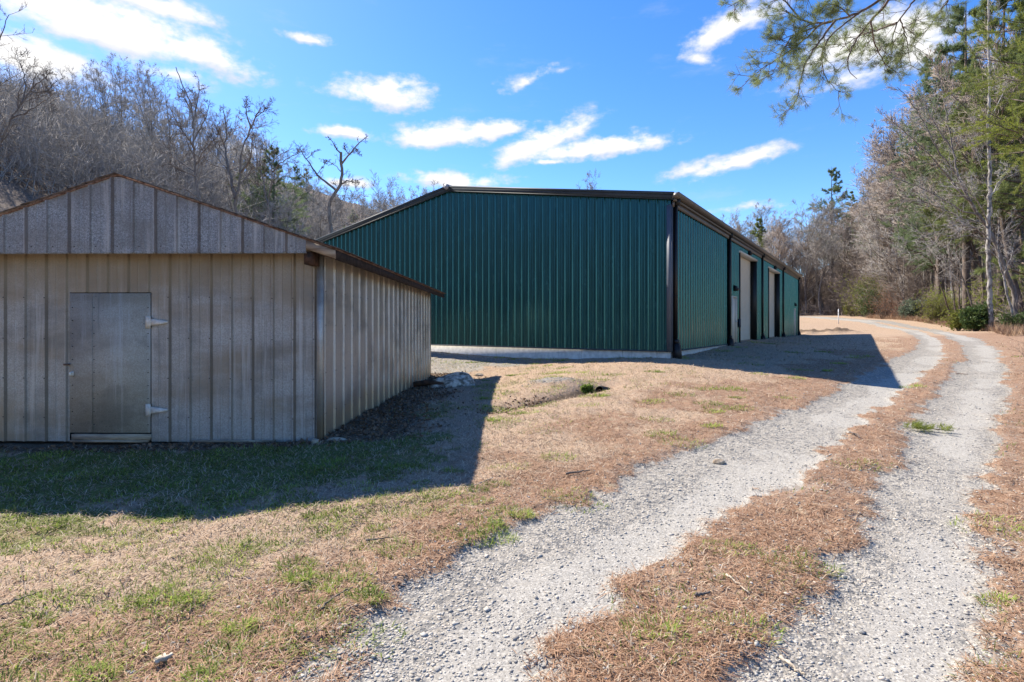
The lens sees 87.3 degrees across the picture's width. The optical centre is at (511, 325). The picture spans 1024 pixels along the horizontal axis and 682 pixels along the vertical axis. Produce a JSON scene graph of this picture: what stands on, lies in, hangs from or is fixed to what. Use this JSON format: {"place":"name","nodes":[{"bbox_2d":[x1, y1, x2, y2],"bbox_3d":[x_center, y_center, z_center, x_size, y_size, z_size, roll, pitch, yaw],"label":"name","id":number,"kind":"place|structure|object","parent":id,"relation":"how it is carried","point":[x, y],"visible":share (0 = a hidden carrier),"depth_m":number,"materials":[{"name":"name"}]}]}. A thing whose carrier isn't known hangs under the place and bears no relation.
{"place":"outdoors","nodes":[
{"label":"outdoors","id":0,"kind":"place"},
{"bbox_2d":[0,144,1018,316],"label":"wooded hillside","id":1,"kind":"structure","parent":0,"point":[12,194],"depth_m":50.30,"materials":[{"name":"brown plant"}]},
{"bbox_2d":[0,2,67,164],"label":"bare tree","id":2,"kind":"object","parent":1,"relation":"on","point":[40,92],"visible":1,"depth_m":33.88,"materials":[{"name":"brown plant"}]},
{"bbox_2d":[47,99,99,155],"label":"bare tree","id":3,"kind":"object","parent":1,"relation":"on","point":[72,123],"visible":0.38,"depth_m":60.39,"materials":[{"name":"grey plant"}]},
{"bbox_2d":[58,65,102,125],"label":"bare tree","id":4,"kind":"object","parent":1,"relation":"on","point":[86,87],"visible":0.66,"depth_m":83.81,"materials":[{"name":"grey plant"}]},
{"bbox_2d":[72,107,109,179],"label":"bare tree","id":5,"kind":"object","parent":1,"relation":"on","point":[98,133],"visible":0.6,"depth_m":55.53,"materials":[{"name":"grey plant"}]},
{"bbox_2d":[80,58,129,155],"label":"bare tree","id":6,"kind":"object","parent":1,"relation":"on","point":[103,88],"visible":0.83,"depth_m":69.77,"materials":[{"name":"grey plant"}]},
{"bbox_2d":[82,67,138,127],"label":"bare tree","id":7,"kind":"object","parent":1,"relation":"on","point":[109,90],"visible":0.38,"depth_m":86.71,"materials":[{"name":"grey plant"}]},
{"bbox_2d":[101,52,153,126],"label":"bare tree","id":8,"kind":"object","parent":1,"relation":"on","point":[114,81],"visible":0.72,"depth_m":81.86,"materials":[{"name":"grey plant"}]},
{"bbox_2d":[115,136,161,185],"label":"bare tree","id":9,"kind":"object","parent":1,"relation":"on","point":[132,148],"visible":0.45,"depth_m":55.54,"materials":[{"name":"grey plant"}]},
{"bbox_2d":[109,70,171,134],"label":"bare tree","id":10,"kind":"object","parent":1,"relation":"on","point":[133,98],"visible":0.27,"depth_m":115.67,"materials":[{"name":"grey plant"}]},
{"bbox_2d":[100,73,201,163],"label":"bare tree","id":11,"kind":"object","parent":1,"relation":"on","point":[135,91],"visible":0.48,"depth_m":76.74,"materials":[{"name":"grey plant"}]},
{"bbox_2d":[130,59,186,150],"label":"bare tree","id":12,"kind":"object","parent":1,"relation":"on","point":[148,93],"visible":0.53,"depth_m":78.93,"materials":[{"name":"grey plant"}]},
{"bbox_2d":[117,66,200,184],"bbox_3d":[-42.787,-21.316,65.063,10.186,16.964,8.928,0,0,-36],"label":"bare tree","id":13,"kind":"object","parent":1,"relation":"on","point":[166,127],"visible":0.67,"depth_m":64.57,"materials":[{"name":"grey plant"}]},
{"bbox_2d":[131,135,222,204],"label":"bare tree","id":14,"kind":"object","parent":1,"relation":"on","point":[183,175],"visible":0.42,"depth_m":52.89,"materials":[{"name":"grey plant"}]},
{"bbox_2d":[0,48,363,239],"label":"hillside brush","id":15,"kind":"object","parent":1,"relation":"on","point":[78,166],"visible":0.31,"depth_m":54.15,"materials":[{"name":"brown plant"}]},
{"bbox_2d":[161,78,202,145],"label":"bare tree","id":16,"kind":"object","parent":1,"relation":"on","point":[177,108],"visible":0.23,"depth_m":104.83,"materials":[{"name":"grey plant"}]},
{"bbox_2d":[172,83,208,163],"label":"bare tree","id":17,"kind":"object","parent":1,"relation":"on","point":[198,116],"visible":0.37,"depth_m":88.19,"materials":[{"name":"grey plant"}]},
{"bbox_2d":[154,68,234,200],"bbox_3d":[-26.410,-10.757,43.929,4.732,21.736,9.512,0,0,-44],"label":"bare tree","id":18,"kind":"object","parent":1,"relation":"on","point":[194,149],"visible":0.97,"depth_m":43.94,"materials":[{"name":"grey plant"}]},
{"bbox_2d":[175,99,214,190],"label":"bare tree","id":19,"kind":"object","parent":1,"relation":"on","point":[199,134],"visible":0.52,"depth_m":64.81,"materials":[{"name":"grey plant"}]},
{"bbox_2d":[169,157,239,210],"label":"bare tree","id":20,"kind":"object","parent":1,"relation":"on","point":[215,185],"visible":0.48,"depth_m":51.59,"materials":[{"name":"grey plant"}]},
{"bbox_2d":[194,105,233,172],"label":"bare tree","id":21,"kind":"object","parent":1,"relation":"on","point":[227,120],"visible":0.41,"depth_m":79.91,"materials":[{"name":"grey plant"}]},
{"bbox_2d":[209,126,239,203],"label":"bare tree","id":22,"kind":"object","parent":1,"relation":"on","point":[233,139],"visible":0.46,"depth_m":71.97,"materials":[{"name":"grey plant"}]},
{"bbox_2d":[219,114,279,215],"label":"bare tree","id":23,"kind":"object","parent":1,"relation":"on","point":[245,155],"visible":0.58,"depth_m":62.64,"materials":[{"name":"grey plant"}]},
{"bbox_2d":[233,145,310,234],"bbox_3d":[-27.628,-12.399,61.802,9.198,16.801,8.444,0,0,-6],"label":"pine tree","id":24,"kind":"object","parent":1,"relation":"on","point":[274,194],"visible":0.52,"depth_m":61.56,"materials":[{"name":"green plant"}]},
{"bbox_2d":[259,186,318,237],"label":"bare tree","id":25,"kind":"object","parent":1,"relation":"on","point":[284,211],"visible":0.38,"depth_m":57.02,"materials":[{"name":"grey plant"}]},
{"bbox_2d":[280,165,313,223],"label":"pine tree","id":26,"kind":"object","parent":1,"relation":"on","point":[297,178],"visible":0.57,"depth_m":91.34,"materials":[{"name":"green plant"}]},
{"bbox_2d":[303,194,328,238],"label":"bare tree","id":27,"kind":"object","parent":1,"relation":"on","point":[314,222],"visible":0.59,"depth_m":67.15,"materials":[{"name":"grey plant"}]},
{"bbox_2d":[303,170,329,220],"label":"bare tree","id":28,"kind":"object","parent":1,"relation":"on","point":[317,189],"visible":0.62,"depth_m":91.11,"materials":[{"name":"grey plant"}]},
{"bbox_2d":[310,171,361,227],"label":"bare tree","id":29,"kind":"object","parent":1,"relation":"on","point":[340,205],"visible":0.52,"depth_m":114.20,"materials":[{"name":"grey plant"}]},
{"bbox_2d":[354,170,405,216],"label":"bare tree","id":30,"kind":"object","parent":1,"relation":"on","point":[372,212],"visible":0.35,"depth_m":68.05,"materials":[{"name":"grey plant"}]},
{"bbox_2d":[748,218,775,249],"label":"pine tree","id":31,"kind":"object","parent":1,"relation":"on","point":[761,230],"visible":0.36,"depth_m":118.77,"materials":[{"name":"green plant"}]},
{"bbox_2d":[749,198,778,243],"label":"bare tree","id":32,"kind":"object","parent":1,"relation":"on","point":[762,212],"visible":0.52,"depth_m":133.24,"materials":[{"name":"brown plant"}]},
{"bbox_2d":[772,211,794,262],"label":"bare tree","id":33,"kind":"object","parent":1,"relation":"on","point":[787,222],"visible":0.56,"depth_m":119.06,"materials":[{"name":"plant"}]},
{"bbox_2d":[763,209,808,263],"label":"bare tree","id":34,"kind":"object","parent":1,"relation":"on","point":[780,251],"visible":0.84,"depth_m":108.81,"materials":[{"name":"plant"}]},
{"bbox_2d":[778,228,813,311],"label":"bare tree","id":35,"kind":"object","parent":1,"relation":"on","point":[791,263],"visible":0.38,"depth_m":120.18,"materials":[{"name":"brown plant"}]},
{"bbox_2d":[781,195,839,313],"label":"bare tree","id":36,"kind":"object","parent":1,"relation":"on","point":[833,205],"visible":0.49,"depth_m":120.25,"materials":[{"name":"brown plant"}]},
{"bbox_2d":[795,243,828,311],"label":"bare tree","id":37,"kind":"object","parent":1,"relation":"on","point":[805,264],"visible":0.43,"depth_m":117.56,"materials":[{"name":"brown plant"}]},
{"bbox_2d":[778,195,852,312],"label":"bare tree","id":38,"kind":"object","parent":1,"relation":"on","point":[813,246],"visible":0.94,"depth_m":111.81,"materials":[{"name":"brown plant"}]},
{"bbox_2d":[808,217,851,315],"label":"bare tree","id":39,"kind":"object","parent":1,"relation":"on","point":[828,251],"visible":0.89,"depth_m":109.69,"materials":[{"name":"brown plant"}]},
{"bbox_2d":[800,166,861,308],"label":"pine tree","id":40,"kind":"object","parent":1,"relation":"on","point":[836,188],"visible":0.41,"depth_m":127.65,"materials":[{"name":"green plant"}]},
{"bbox_2d":[810,212,861,308],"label":"bare tree","id":41,"kind":"object","parent":1,"relation":"on","point":[838,257],"visible":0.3,"depth_m":120.22,"materials":[{"name":"brown plant"}]},
{"bbox_2d":[803,188,872,289],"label":"bare tree","id":42,"kind":"object","parent":1,"relation":"on","point":[854,229],"visible":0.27,"depth_m":121.42,"materials":[{"name":"brown plant"}]},
{"bbox_2d":[823,198,867,311],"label":"bare tree","id":43,"kind":"object","parent":1,"relation":"on","point":[845,238],"visible":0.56,"depth_m":111.54,"materials":[{"name":"brown wood"}]},
{"bbox_2d":[828,269,887,316],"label":"young evergreen","id":44,"kind":"object","parent":1,"relation":"on","point":[863,286],"visible":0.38,"depth_m":92.17,"materials":[{"name":"green plant"}]},
{"bbox_2d":[854,162,878,313],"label":"bare tree","id":45,"kind":"object","parent":1,"relation":"on","point":[862,204],"visible":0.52,"depth_m":94.62,"materials":[{"name":"brown plant"}]},
{"bbox_2d":[838,204,900,288],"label":"bare tree","id":46,"kind":"object","parent":1,"relation":"on","point":[847,221],"visible":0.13,"depth_m":105.85,"materials":[{"name":"brown wood"}]},
{"bbox_2d":[847,118,912,235],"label":"bare tree","id":47,"kind":"object","parent":1,"relation":"on","point":[875,156],"visible":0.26,"depth_m":98.35,"materials":[{"name":"brown plant"}]},
{"bbox_2d":[843,119,921,312],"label":"bare tree","id":48,"kind":"object","parent":1,"relation":"on","point":[879,150],"visible":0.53,"depth_m":85.52,"materials":[{"name":"plant"}]},
{"bbox_2d":[851,143,914,283],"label":"bare tree","id":49,"kind":"object","parent":1,"relation":"on","point":[879,209],"visible":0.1,"depth_m":92.43,"materials":[{"name":"plant"}]},
{"bbox_2d":[845,175,926,303],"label":"bare tree","id":50,"kind":"object","parent":1,"relation":"on","point":[873,248],"visible":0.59,"depth_m":83.17,"materials":[{"name":"brown plant"}]},
{"bbox_2d":[852,156,925,276],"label":"bare tree","id":51,"kind":"object","parent":1,"relation":"on","point":[886,244],"visible":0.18,"depth_m":87.44,"materials":[{"name":"brown plant"}]},
{"bbox_2d":[791,239,992,316],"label":"sapling thicket","id":52,"kind":"object","parent":1,"relation":"on","point":[918,279],"visible":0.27,"depth_m":92.49,"materials":[{"name":"brown plant"}]},
{"bbox_2d":[871,79,927,226],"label":"bare tree","id":53,"kind":"object","parent":1,"relation":"on","point":[905,109],"visible":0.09,"depth_m":88.05,"materials":[{"name":"plant"}]},
{"bbox_2d":[855,192,946,298],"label":"bare tree","id":54,"kind":"object","parent":1,"relation":"on","point":[931,276],"visible":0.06,"depth_m":77.41,"materials":[{"name":"brown plant"}]},
{"bbox_2d":[895,296,927,317],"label":"evergreen shrub","id":55,"kind":"object","parent":1,"relation":"on","point":[909,310],"visible":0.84,"depth_m":68.65,"materials":[{"name":"green plant"}]},
{"bbox_2d":[878,132,977,294],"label":"tree","id":56,"kind":"object","parent":1,"relation":"on","point":[927,266],"visible":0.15,"depth_m":74.19,"materials":[{"name":"brown plant"}]},
{"bbox_2d":[879,53,984,297],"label":"pine tree","id":57,"kind":"object","parent":1,"relation":"on","point":[926,143],"visible":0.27,"depth_m":65.74,"materials":[{"name":"green plant"}]},
{"bbox_2d":[853,8,1023,320],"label":"bare tree","id":58,"kind":"object","parent":1,"relation":"on","point":[972,154],"visible":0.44,"depth_m":50.14,"materials":[{"name":"plant"}]},
{"bbox_2d":[865,55,1023,315],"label":"bare tree","id":59,"kind":"object","parent":1,"relation":"on","point":[913,159],"visible":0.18,"depth_m":69.06,"materials":[{"name":"plant"}]},
{"bbox_2d":[876,56,1018,314],"bbox_3d":[36.313,-11.713,45.151,16.418,24.414,5.800,0,0,-27],"label":"bare tree","id":60,"kind":"object","parent":1,"relation":"on","point":[1013,289],"visible":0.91,"depth_m":45.39,"materials":[{"name":"brown plant"}]},
{"bbox_2d":[902,53,993,292],"bbox_3d":[52.230,-17.361,63.561,13.987,30.447,9.207,0,0,-9],"label":"bare tree","id":61,"kind":"object","parent":1,"relation":"on","point":[948,64],"visible":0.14,"depth_m":62.74,"materials":[{"name":"brown wood"}]},
{"bbox_2d":[914,280,986,317],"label":"young evergreen","id":62,"kind":"object","parent":1,"relation":"on","point":[935,290],"visible":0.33,"depth_m":61.81,"materials":[{"name":"green plant"}]},
{"bbox_2d":[885,4,1023,309],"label":"pine tree","id":63,"kind":"object","parent":1,"relation":"on","point":[955,48],"visible":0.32,"depth_m":58.37,"materials":[{"name":"green plant"}]},
{"bbox_2d":[913,149,997,303],"bbox_3d":[48.220,-9.770,56.586,8.351,18.736,8.490,0,0,9],"label":"bare tree","id":64,"kind":"object","parent":1,"relation":"on","point":[974,251],"visible":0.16,"depth_m":57.77,"materials":[{"name":"brown plant"}]},
{"bbox_2d":[888,59,1023,306],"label":"bare tree","id":65,"kind":"object","parent":1,"relation":"on","point":[971,252],"visible":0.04,"depth_m":62.40,"materials":[{"name":"brown plant"}]},
{"bbox_2d":[913,0,1023,324],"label":"pine tree","id":66,"kind":"object","parent":1,"relation":"on","point":[963,77],"visible":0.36,"depth_m":52.44,"materials":[{"name":"green plant"}]},
{"bbox_2d":[926,18,1023,269],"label":"bare tree","id":67,"kind":"object","parent":1,"relation":"on","point":[1013,32],"visible":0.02,"depth_m":65.86,"materials":[{"name":"plant"}]},
{"bbox_2d":[936,133,1023,323],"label":"bare tree","id":68,"kind":"object","parent":1,"relation":"on","point":[965,169],"visible":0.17,"depth_m":52.72,"materials":[{"name":"brown plant"}]},
{"bbox_2d":[941,12,1023,282],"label":"pine tree","id":69,"kind":"object","parent":1,"relation":"on","point":[1006,194],"visible":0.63,"depth_m":48.03,"materials":[{"name":"green plant"}]},
{"bbox_2d":[947,77,1023,294],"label":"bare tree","id":70,"kind":"object","parent":1,"relation":"on","point":[1021,280],"visible":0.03,"depth_m":57.15,"materials":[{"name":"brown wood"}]},
{"bbox_2d":[950,277,1023,321],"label":"young evergreen","id":71,"kind":"object","parent":1,"relation":"on","point":[994,300],"visible":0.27,"depth_m":51.74,"materials":[{"name":"green plant"}]},
{"bbox_2d":[0,0,1021,271],"label":"sky","id":72,"kind":"structure","parent":0,"point":[486,93],"materials":[{"name":"blue"}]},
{"bbox_2d":[0,315,1023,681],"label":"ground","id":73,"kind":"structure","parent":0,"point":[810,327],"depth_m":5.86,"materials":[{"name":"brown plant"}]},
{"bbox_2d":[0,172,445,442],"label":"metal shed","id":74,"kind":"structure","parent":73,"relation":"on","point":[132,310],"depth_m":7.83,"materials":[{"name":"metal"}]},
{"bbox_2d":[63,293,167,432],"bbox_3d":[-5.775,0.551,7.826,1.548,2.038,0.072,0,0,1],"label":"door","id":75,"kind":"structure","parent":74,"relation":"in","point":[110,364],"depth_m":7.84,"materials":[{"name":"metal"}]},
{"bbox_2d":[192,96,277,212],"bbox_3d":[-20.645,-8.467,40.476,6.931,19.084,5.864,0,0,10],"label":"bare tree","id":76,"kind":"object","parent":73,"relation":"on","point":[229,169],"visible":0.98,"depth_m":40.06,"materials":[{"name":"grey plant"}]},
{"bbox_2d":[0,370,553,454],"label":"dead leaves","id":77,"kind":"object","parent":73,"relation":"on","point":[381,428],"visible":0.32,"depth_m":8.53,"materials":[{"name":"brown plant"}]},
{"bbox_2d":[250,139,309,224],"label":"bare tree","id":78,"kind":"object","parent":73,"relation":"on","point":[271,184],"visible":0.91,"depth_m":41.98,"materials":[{"name":"brown plant"}]},
{"bbox_2d":[292,135,367,233],"bbox_3d":[-12.237,-5.879,36.030,6.604,13.820,2.468,0,0,12],"label":"bare tree","id":79,"kind":"object","parent":73,"relation":"on","point":[329,205],"visible":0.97,"depth_m":35.93,"materials":[{"name":"brown plant"}]},
{"bbox_2d":[331,180,370,230],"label":"bare tree","id":80,"kind":"object","parent":73,"relation":"on","point":[360,210],"visible":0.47,"depth_m":52.78,"materials":[{"name":"brown plant"}]},
{"bbox_2d":[413,372,475,387],"bbox_3d":[-1.763,1.441,14.164,1.670,0.415,0.880,0,0,-7],"label":"tarp heap","id":81,"kind":"object","parent":73,"relation":"on","point":[455,379],"visible":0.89,"depth_m":13.92,"materials":[{"name":"grey plastic"}]},
{"bbox_2d":[0,350,1023,681],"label":"pine needles","id":82,"kind":"object","parent":73,"relation":"on","point":[568,640],"visible":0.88,"depth_m":3.17,"materials":[{"name":"brown plant"}]},
{"bbox_2d":[315,184,802,358],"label":"green building","id":83,"kind":"structure","parent":73,"relation":"on","point":[532,273],"depth_m":20.03,"materials":[{"name":"metal"}]},
{"bbox_2d":[732,296,736,342],"bbox_3d":[10.090,-0.245,24.407,0.155,2.150,0.960,0,0,34],"label":"entry door","id":84,"kind":"structure","parent":83,"relation":"in","point":[734,299],"depth_m":24.54,"materials":[{"name":"metal"}]},
{"bbox_2d":[739,250,757,342],"bbox_3d":[11.821,-1.345,27.184,0.415,4.350,4.400,0,0,34],"label":"roll up door","id":85,"kind":"structure","parent":83,"relation":"in","point":[747,264],"depth_m":28.36,"materials":[{"name":"white metal"}]},
{"bbox_2d":[768,266,779,337],"bbox_3d":[16.455,-1.345,34.022,0.415,4.350,4.480,0,0,34],"label":"roll up door","id":86,"kind":"structure","parent":83,"relation":"in","point":[773,275],"depth_m":35.55,"materials":[{"name":"white metal"}]},
{"bbox_2d":[285,316,1017,681],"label":"gravel drive","id":87,"kind":"structure","parent":73,"relation":"on","point":[977,352],"depth_m":4.05,"materials":[{"name":"grey gravel"}]},
{"bbox_2d":[13,354,1023,681],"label":"gravel stones","id":88,"kind":"object","parent":87,"relation":"on","point":[565,622],"visible":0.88,"depth_m":3.34,"materials":[{"name":"grey gravel"}]},
{"bbox_2d":[902,418,955,433],"bbox_3d":[6.394,1.532,8.154,0.756,0.316,0.459,0,0,19],"label":"grass tuft","id":89,"kind":"object","parent":87,"relation":"on","point":[917,424],"visible":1,"depth_m":8.17,"materials":[{"name":"green plant"}]},
{"bbox_2d":[717,0,967,126],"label":"pine tree","id":90,"kind":"object","parent":73,"relation":"on","point":[830,13],"visible":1,"depth_m":8.15,"materials":[{"name":"green plant"}]},
{"bbox_2d":[852,277,895,316],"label":"young evergreen","id":91,"kind":"object","parent":73,"relation":"on","point":[865,308],"visible":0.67,"depth_m":85.89,"materials":[{"name":"green plant"}]},
{"bbox_2d":[863,284,901,318],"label":"beech sapling","id":92,"kind":"object","parent":73,"relation":"on","point":[884,306],"visible":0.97,"depth_m":76.65,"materials":[{"name":"brown plant"}]},
{"bbox_2d":[800,230,1023,324],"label":"woodland brush","id":93,"kind":"object","parent":73,"relation":"on","point":[956,288],"visible":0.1,"depth_m":69.42,"materials":[{"name":"brown plant"}]},
{"bbox_2d":[891,237,967,322],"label":"bare tree","id":94,"kind":"object","parent":73,"relation":"on","point":[933,265],"visible":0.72,"depth_m":56.92,"materials":[{"name":"plant"}]},
{"bbox_2d":[905,289,956,322],"bbox_3d":[47.436,-2.075,59.977,4.231,4.452,4.712,0,0,0],"label":"evergreen shrub","id":95,"kind":"object","parent":73,"relation":"on","point":[934,313],"visible":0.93,"depth_m":59.88,"materials":[{"name":"green plant"}]},
{"bbox_2d":[866,295,1023,335],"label":"dry weeds","id":96,"kind":"object","parent":73,"relation":"on","point":[1007,330],"visible":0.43,"depth_m":51.93,"materials":[{"name":"beige plant"}]},
{"bbox_2d":[929,231,973,306],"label":"bare tree","id":97,"kind":"object","parent":73,"relation":"on","point":[960,271],"visible":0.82,"depth_m":51.69,"materials":[{"name":"brown plant"}]},
{"bbox_2d":[936,306,967,330],"bbox_3d":[41.530,-0.622,50.068,2.660,2.402,3.051,0,0,0],"label":"evergreen shrub","id":98,"kind":"object","parent":73,"relation":"on","point":[956,324],"visible":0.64,"depth_m":49.94,"materials":[{"name":"green plant"}]},
{"bbox_2d":[934,205,977,311],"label":"bare tree","id":99,"kind":"object","parent":73,"relation":"on","point":[946,232],"visible":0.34,"depth_m":56.96,"materials":[{"name":"plant"}]},
{"bbox_2d":[935,0,1019,330],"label":"bare tree","id":100,"kind":"object","parent":73,"relation":"on","point":[988,260],"visible":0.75,"depth_m":43.89,"materials":[{"name":"brown plant"}]},
{"bbox_2d":[956,301,998,330],"bbox_3d":[39.023,-0.758,45.050,2.931,2.679,2.586,0,0,-24],"label":"evergreen shrub","id":101,"kind":"object","parent":73,"relation":"on","point":[975,318],"visible":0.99,"depth_m":44.61,"materials":[{"name":"green plant"}]},
{"bbox_2d":[940,0,1023,193],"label":"pine tree","id":102,"kind":"object","parent":73,"relation":"on","point":[992,134],"visible":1,"depth_m":21.95,"materials":[{"name":"green plant"}]},
{"bbox_2d":[980,207,1022,315],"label":"bare tree","id":103,"kind":"object","parent":73,"relation":"on","point":[1003,276],"visible":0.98,"depth_m":42.95,"materials":[{"name":"brown plant"}]},
{"bbox_2d":[995,307,1023,329],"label":"evergreen shrub","id":104,"kind":"object","parent":73,"relation":"on","point":[1017,318],"visible":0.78,"depth_m":41.92,"materials":[{"name":"green plant"}]},
{"bbox_2d":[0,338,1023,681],"bbox_3d":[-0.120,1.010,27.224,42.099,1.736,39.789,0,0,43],"label":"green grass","id":105,"kind":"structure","parent":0,"point":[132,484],"depth_m":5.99,"materials":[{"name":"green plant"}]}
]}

